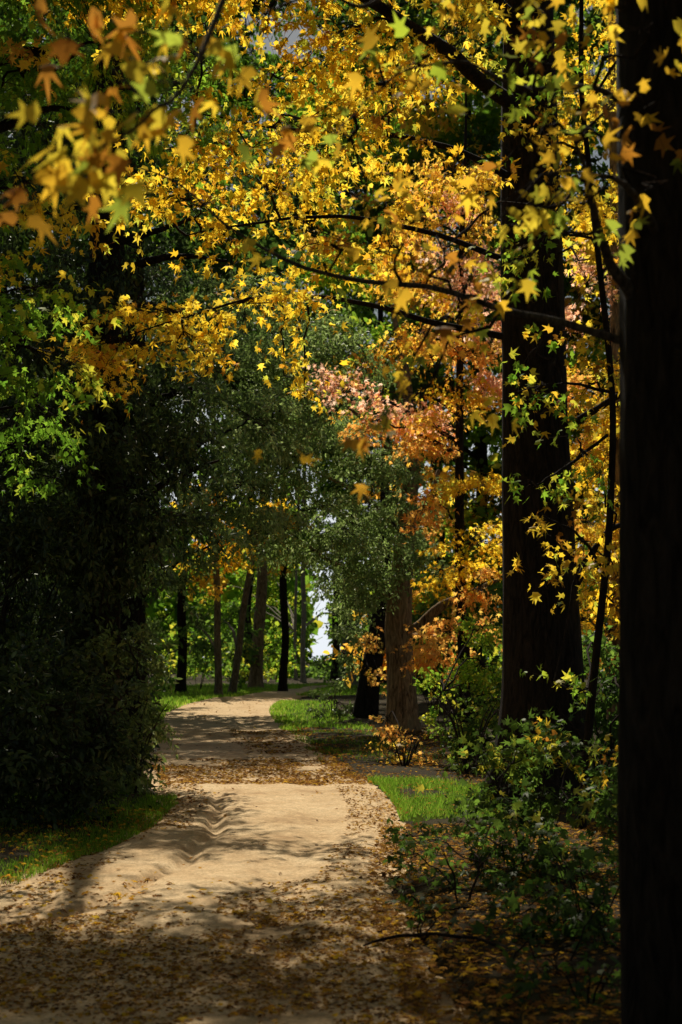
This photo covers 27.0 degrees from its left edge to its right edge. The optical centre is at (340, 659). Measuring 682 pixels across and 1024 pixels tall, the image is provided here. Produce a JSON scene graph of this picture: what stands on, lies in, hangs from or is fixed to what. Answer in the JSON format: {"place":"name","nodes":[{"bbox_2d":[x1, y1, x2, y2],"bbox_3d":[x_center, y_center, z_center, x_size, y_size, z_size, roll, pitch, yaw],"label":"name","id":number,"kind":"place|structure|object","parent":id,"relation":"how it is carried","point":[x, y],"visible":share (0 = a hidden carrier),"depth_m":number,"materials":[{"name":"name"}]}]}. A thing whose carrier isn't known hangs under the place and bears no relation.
{"place":"outdoors","nodes":[
{"label":"outdoors","id":0,"kind":"place"},
{"bbox_2d":[2,682,337,719],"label":"grass","id":1,"kind":"structure","parent":0,"point":[175,698],"depth_m":68.91,"materials":[{"name":"green plant"}]},
{"bbox_2d":[0,685,469,1023],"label":"road","id":2,"kind":"structure","parent":0,"point":[284,815],"depth_m":10.55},
{"bbox_2d":[0,700,449,1023],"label":"leaf litter","id":3,"kind":"object","parent":2,"relation":"on","point":[306,780],"visible":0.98,"depth_m":8.51,"materials":[{"name":"brown plant"}]},
{"bbox_2d":[0,0,609,660],"label":"sky","id":4,"kind":"structure","parent":0,"point":[322,644],"materials":[{"name":"white"}]},
{"bbox_2d":[0,661,620,1023],"bbox_3d":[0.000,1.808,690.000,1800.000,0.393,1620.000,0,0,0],"label":"ground","id":5,"kind":"structure","parent":0,"point":[422,887],"depth_m":10.96,"materials":[{"name":"soil"}]},
{"bbox_2d":[1,514,71,718],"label":"shrub","id":6,"kind":"object","parent":5,"relation":"on","point":[35,626],"visible":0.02,"depth_m":39.92,"materials":[{"name":"green plant"}]},
{"bbox_2d":[0,628,165,831],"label":"evergreen shrub","id":7,"kind":"object","parent":5,"relation":"on","point":[100,752],"visible":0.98,"depth_m":14.88,"materials":[{"name":"green plant"}]},
{"bbox_2d":[0,791,179,884],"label":"grass","id":8,"kind":"structure","parent":5,"relation":"on","point":[151,799],"depth_m":13.71,"materials":[{"name":"green plant"}]},
{"bbox_2d":[0,15,198,693],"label":"tree","id":9,"kind":"object","parent":5,"relation":"on","point":[170,241],"depth_m":63.06,"materials":[{"name":"green plant"}]},
{"bbox_2d":[0,5,210,701],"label":"tree","id":10,"kind":"object","parent":5,"relation":"on","point":[20,249],"visible":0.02,"depth_m":51.08,"materials":[{"name":"green plant"}]},
{"bbox_2d":[47,616,181,793],"bbox_3d":[-2.928,0.710,18.517,1.734,2.567,2.568,0,0,0],"label":"evergreen shrub","id":11,"kind":"object","parent":5,"relation":"on","point":[130,782],"visible":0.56,"depth_m":18.67,"materials":[{"name":"green plant"}]},
{"bbox_2d":[0,0,237,520],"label":"maple tree","id":12,"kind":"object","parent":5,"relation":"on","point":[25,68],"visible":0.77,"depth_m":12.93,"materials":[{"name":"green plant"}]},
{"bbox_2d":[0,0,267,787],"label":"evergreen tree","id":13,"kind":"object","parent":5,"relation":"on","point":[96,521],"visible":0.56,"depth_m":19.87,"materials":[{"name":"green plant"}]},
{"bbox_2d":[0,51,326,730],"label":"evergreen tree","id":14,"kind":"object","parent":5,"relation":"on","point":[253,404],"visible":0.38,"depth_m":32.05,"materials":[{"name":"green plant"}]},
{"bbox_2d":[0,0,345,551],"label":"tree","id":15,"kind":"object","parent":5,"relation":"on","point":[280,268],"visible":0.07,"depth_m":45.31,"materials":[{"name":"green plant"}]},
{"bbox_2d":[146,398,233,693],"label":"tree","id":16,"kind":"object","parent":5,"relation":"on","point":[182,668],"visible":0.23,"depth_m":71.94,"materials":[{"name":"green plant"}]},
{"bbox_2d":[149,632,262,691],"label":"shrub","id":17,"kind":"object","parent":5,"relation":"on","point":[246,654],"visible":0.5,"depth_m":78.48,"materials":[{"name":"green plant"}]},
{"bbox_2d":[165,413,295,696],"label":"tree","id":18,"kind":"object","parent":5,"relation":"on","point":[218,613],"visible":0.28,"depth_m":65.24,"materials":[{"name":"green plant"}]},
{"bbox_2d":[188,472,300,679],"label":"tree","id":19,"kind":"object","parent":5,"relation":"on","point":[271,608],"visible":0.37,"depth_m":127.69,"materials":[{"name":"green plant"}]},
{"bbox_2d":[192,397,313,693],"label":"tree","id":20,"kind":"object","parent":5,"relation":"on","point":[243,613],"visible":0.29,"depth_m":70.16,"materials":[{"name":"green plant"}]},
{"bbox_2d":[146,0,397,680],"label":"tree","id":21,"kind":"object","parent":5,"relation":"on","point":[245,63],"visible":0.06,"depth_m":110.91,"materials":[{"name":"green plant"}]},
{"bbox_2d":[220,305,323,687],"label":"tree","id":22,"kind":"object","parent":5,"relation":"on","point":[255,673],"visible":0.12,"depth_m":82.61,"materials":[{"name":"brown plant"}]},
{"bbox_2d":[239,630,307,681],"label":"shrub","id":23,"kind":"object","parent":5,"relation":"on","point":[291,651],"visible":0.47,"depth_m":107.59,"materials":[{"name":"green plant"}]},
{"bbox_2d":[236,315,352,690],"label":"tree","id":24,"kind":"object","parent":5,"relation":"on","point":[282,678],"visible":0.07,"depth_m":75.98,"materials":[{"name":"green plant"}]},
{"bbox_2d":[5,471,609,680],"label":"woodland","id":25,"kind":"object","parent":5,"relation":"on","point":[160,605],"visible":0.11,"depth_m":177.91,"materials":[{"name":"green plant"}]},
{"bbox_2d":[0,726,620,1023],"bbox_3d":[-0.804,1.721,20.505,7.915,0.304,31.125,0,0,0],"label":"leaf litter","id":26,"kind":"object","parent":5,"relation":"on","point":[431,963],"visible":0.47,"depth_m":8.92,"materials":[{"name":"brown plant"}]},
{"bbox_2d":[363,932,515,949],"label":"fallen branch","id":27,"kind":"object","parent":26,"relation":"on","point":[435,934],"visible":0.73,"depth_m":8.54,"materials":[{"name":"brown wood"}]},
{"bbox_2d":[17,0,618,806],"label":"maple tree","id":28,"kind":"object","parent":5,"relation":"on","point":[533,634],"visible":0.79,"depth_m":16.52,"materials":[{"name":"yellow plant"}]},
{"bbox_2d":[276,300,371,681],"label":"tree","id":29,"kind":"object","parent":5,"relation":"on","point":[304,624],"visible":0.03,"depth_m":104.62,"materials":[{"name":"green plant"}]},
{"bbox_2d":[305,678,354,719],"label":"evergreen shrub","id":30,"kind":"object","parent":5,"relation":"on","point":[335,710],"visible":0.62,"depth_m":40.49,"materials":[{"name":"green plant"}]},
{"bbox_2d":[322,665,358,684],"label":"shrub","id":31,"kind":"object","parent":5,"relation":"on","point":[324,680],"visible":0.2,"depth_m":94.45,"materials":[{"name":"green plant"}]},
{"bbox_2d":[0,0,681,1023],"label":"maple tree","id":32,"kind":"object","parent":5,"relation":"on","point":[644,36],"visible":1,"depth_m":6.19,"materials":[{"name":"yellow plant"}]},
{"bbox_2d":[226,0,456,680],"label":"tree","id":33,"kind":"object","parent":5,"relation":"on","point":[374,324],"visible":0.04,"depth_m":115.50,"materials":[{"name":"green plant"}]},
{"bbox_2d":[204,301,499,730],"bbox_3d":[-0.153,-3.442,33.974,6.019,10.484,5.170,0,0,-34],"label":"evergreen tree","id":34,"kind":"object","parent":5,"relation":"on","point":[395,595],"visible":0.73,"depth_m":33.52,"materials":[{"name":"green plant"}]},
{"bbox_2d":[301,398,429,685],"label":"tree","id":35,"kind":"object","parent":5,"relation":"on","point":[344,640],"visible":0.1,"depth_m":88.91,"materials":[{"name":"green plant"}]},
{"bbox_2d":[349,626,386,697],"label":"shrub","id":36,"kind":"object","parent":5,"relation":"on","point":[370,643],"visible":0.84,"depth_m":39.09,"materials":[{"name":"green plant"}]},
{"bbox_2d":[278,2,465,684],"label":"tree","id":37,"kind":"object","parent":5,"relation":"on","point":[365,313],"visible":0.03,"depth_m":96.02,"materials":[{"name":"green plant"}]},
{"bbox_2d":[303,434,467,717],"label":"evergreen tree","id":38,"kind":"object","parent":5,"relation":"on","point":[366,704],"visible":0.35,"depth_m":40.40,"materials":[{"name":"green plant"}]},
{"bbox_2d":[297,87,502,724],"bbox_3d":[1.573,-5.138,29.656,4.743,13.875,4.208,0,0,-16],"label":"maple tree","id":39,"kind":"object","parent":5,"relation":"on","point":[457,487],"visible":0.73,"depth_m":29.61,"materials":[{"name":"orange plant"}]},
{"bbox_2d":[364,711,435,765],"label":"shrub","id":40,"kind":"object","parent":5,"relation":"on","point":[390,729],"visible":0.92,"depth_m":23.65,"materials":[{"name":"orange plant"}]},
{"bbox_2d":[391,622,479,735],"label":"shrub","id":41,"kind":"object","parent":5,"relation":"on","point":[428,656],"visible":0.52,"depth_m":31.75,"materials":[{"name":"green plant"}]},
{"bbox_2d":[274,0,599,694],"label":"tree","id":42,"kind":"object","parent":5,"relation":"on","point":[353,286],"visible":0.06,"depth_m":63.60,"materials":[{"name":"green plant"}]},
{"bbox_2d":[278,0,609,696],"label":"tree","id":43,"kind":"object","parent":5,"relation":"on","point":[480,451],"visible":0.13,"depth_m":57.94,"materials":[{"name":"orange plant"}]},
{"bbox_2d":[367,773,541,821],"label":"grass","id":44,"kind":"structure","parent":5,"relation":"on","point":[405,805],"depth_m":17.21,"materials":[{"name":"green plant"}]},
{"bbox_2d":[410,609,501,773],"bbox_3d":[2.134,0.570,23.061,1.892,2.840,3.504,0,0,0],"label":"shrub","id":45,"kind":"object","parent":5,"relation":"on","point":[480,677],"visible":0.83,"depth_m":23.40,"materials":[{"name":"green plant"}]},
{"bbox_2d":[412,581,502,713],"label":"shrub","id":46,"kind":"object","parent":5,"relation":"on","point":[493,590],"visible":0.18,"depth_m":44.60,"materials":[{"name":"green plant"}]},
{"bbox_2d":[381,836,548,944],"bbox_3d":[0.735,1.497,8.877,1.144,0.731,0.492,0,0,19],"label":"shrub","id":47,"kind":"object","parent":5,"relation":"on","point":[526,918],"visible":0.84,"depth_m":8.85,"materials":[{"name":"green plant"}]},
{"bbox_2d":[369,0,615,656],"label":"tree","id":48,"kind":"object","parent":5,"relation":"on","point":[482,429],"visible":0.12,"depth_m":55.27,"materials":[{"name":"yellow plant"}]},
{"bbox_2d":[382,811,606,911],"bbox_3d":[1.085,1.544,10.381,1.624,0.959,1.567,0,0,0],"label":"shrub","id":49,"kind":"object","parent":5,"relation":"on","point":[536,862],"visible":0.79,"depth_m":10.35,"materials":[{"name":"green plant"}]},
{"bbox_2d":[414,701,617,884],"bbox_3d":[1.617,1.164,11.216,2.067,1.663,2.249,0,0,0],"label":"shrub","id":50,"kind":"object","parent":5,"relation":"on","point":[538,751],"visible":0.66,"depth_m":11.34,"materials":[{"name":"green plant"}]},
{"bbox_2d":[449,0,615,540],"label":"tree","id":51,"kind":"object","parent":5,"relation":"on","point":[594,160],"visible":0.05,"depth_m":54.23,"materials":[{"name":"yellow plant"}]},
{"bbox_2d":[447,768,619,951],"bbox_3d":[1.365,1.275,8.674,1.461,1.473,1.401,0,0,0],"label":"shrub","id":52,"kind":"object","parent":5,"relation":"on","point":[570,913],"visible":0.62,"depth_m":8.61,"materials":[{"name":"green plant"}]},
{"bbox_2d":[474,606,606,704],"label":"shrub","id":53,"kind":"object","parent":5,"relation":"on","point":[496,657],"visible":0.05,"depth_m":40.62,"materials":[{"name":"green plant"}]},
{"bbox_2d":[477,0,618,828],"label":"young maple tree","id":54,"kind":"object","parent":5,"relation":"on","point":[605,570],"visible":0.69,"depth_m":13.85,"materials":[{"name":"yellow plant"}]},
{"bbox_2d":[487,913,620,1008],"bbox_3d":[1.284,1.664,7.201,1.214,0.864,0.965,0,0,30],"label":"shrub","id":55,"kind":"object","parent":5,"relation":"on","point":[529,985],"visible":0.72,"depth_m":7.18,"materials":[{"name":"green plant"}]},
{"bbox_2d":[555,0,618,763],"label":"maple tree","id":56,"kind":"object","parent":5,"relation":"on","point":[589,534],"visible":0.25,"depth_m":23.81,"materials":[{"name":"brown plant"}]},
{"bbox_2d":[556,625,618,799],"bbox_3d":[3.522,0.854,18.488,2.148,2.742,4.852,0,0,21],"label":"shrub","id":57,"kind":"object","parent":5,"relation":"on","point":[611,687],"visible":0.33,"depth_m":18.65,"materials":[{"name":"green plant"}]},
{"bbox_2d":[570,870,604,960],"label":"fallen branch","id":58,"kind":"object","parent":5,"relation":"on","point":[580,939],"visible":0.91,"depth_m":8.00,"materials":[{"name":"brown wood"}]},
{"bbox_2d":[590,621,606,726],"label":"shrub","id":59,"kind":"object","parent":5,"relation":"on","point":[604,707],"depth_m":36.78,"materials":[{"name":"green plant"}]},
{"bbox_2d":[269,681,491,762],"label":"grass","id":60,"kind":"structure","parent":0,"point":[276,708],"depth_m":38.77,"materials":[{"name":"green plant"}]}
]}

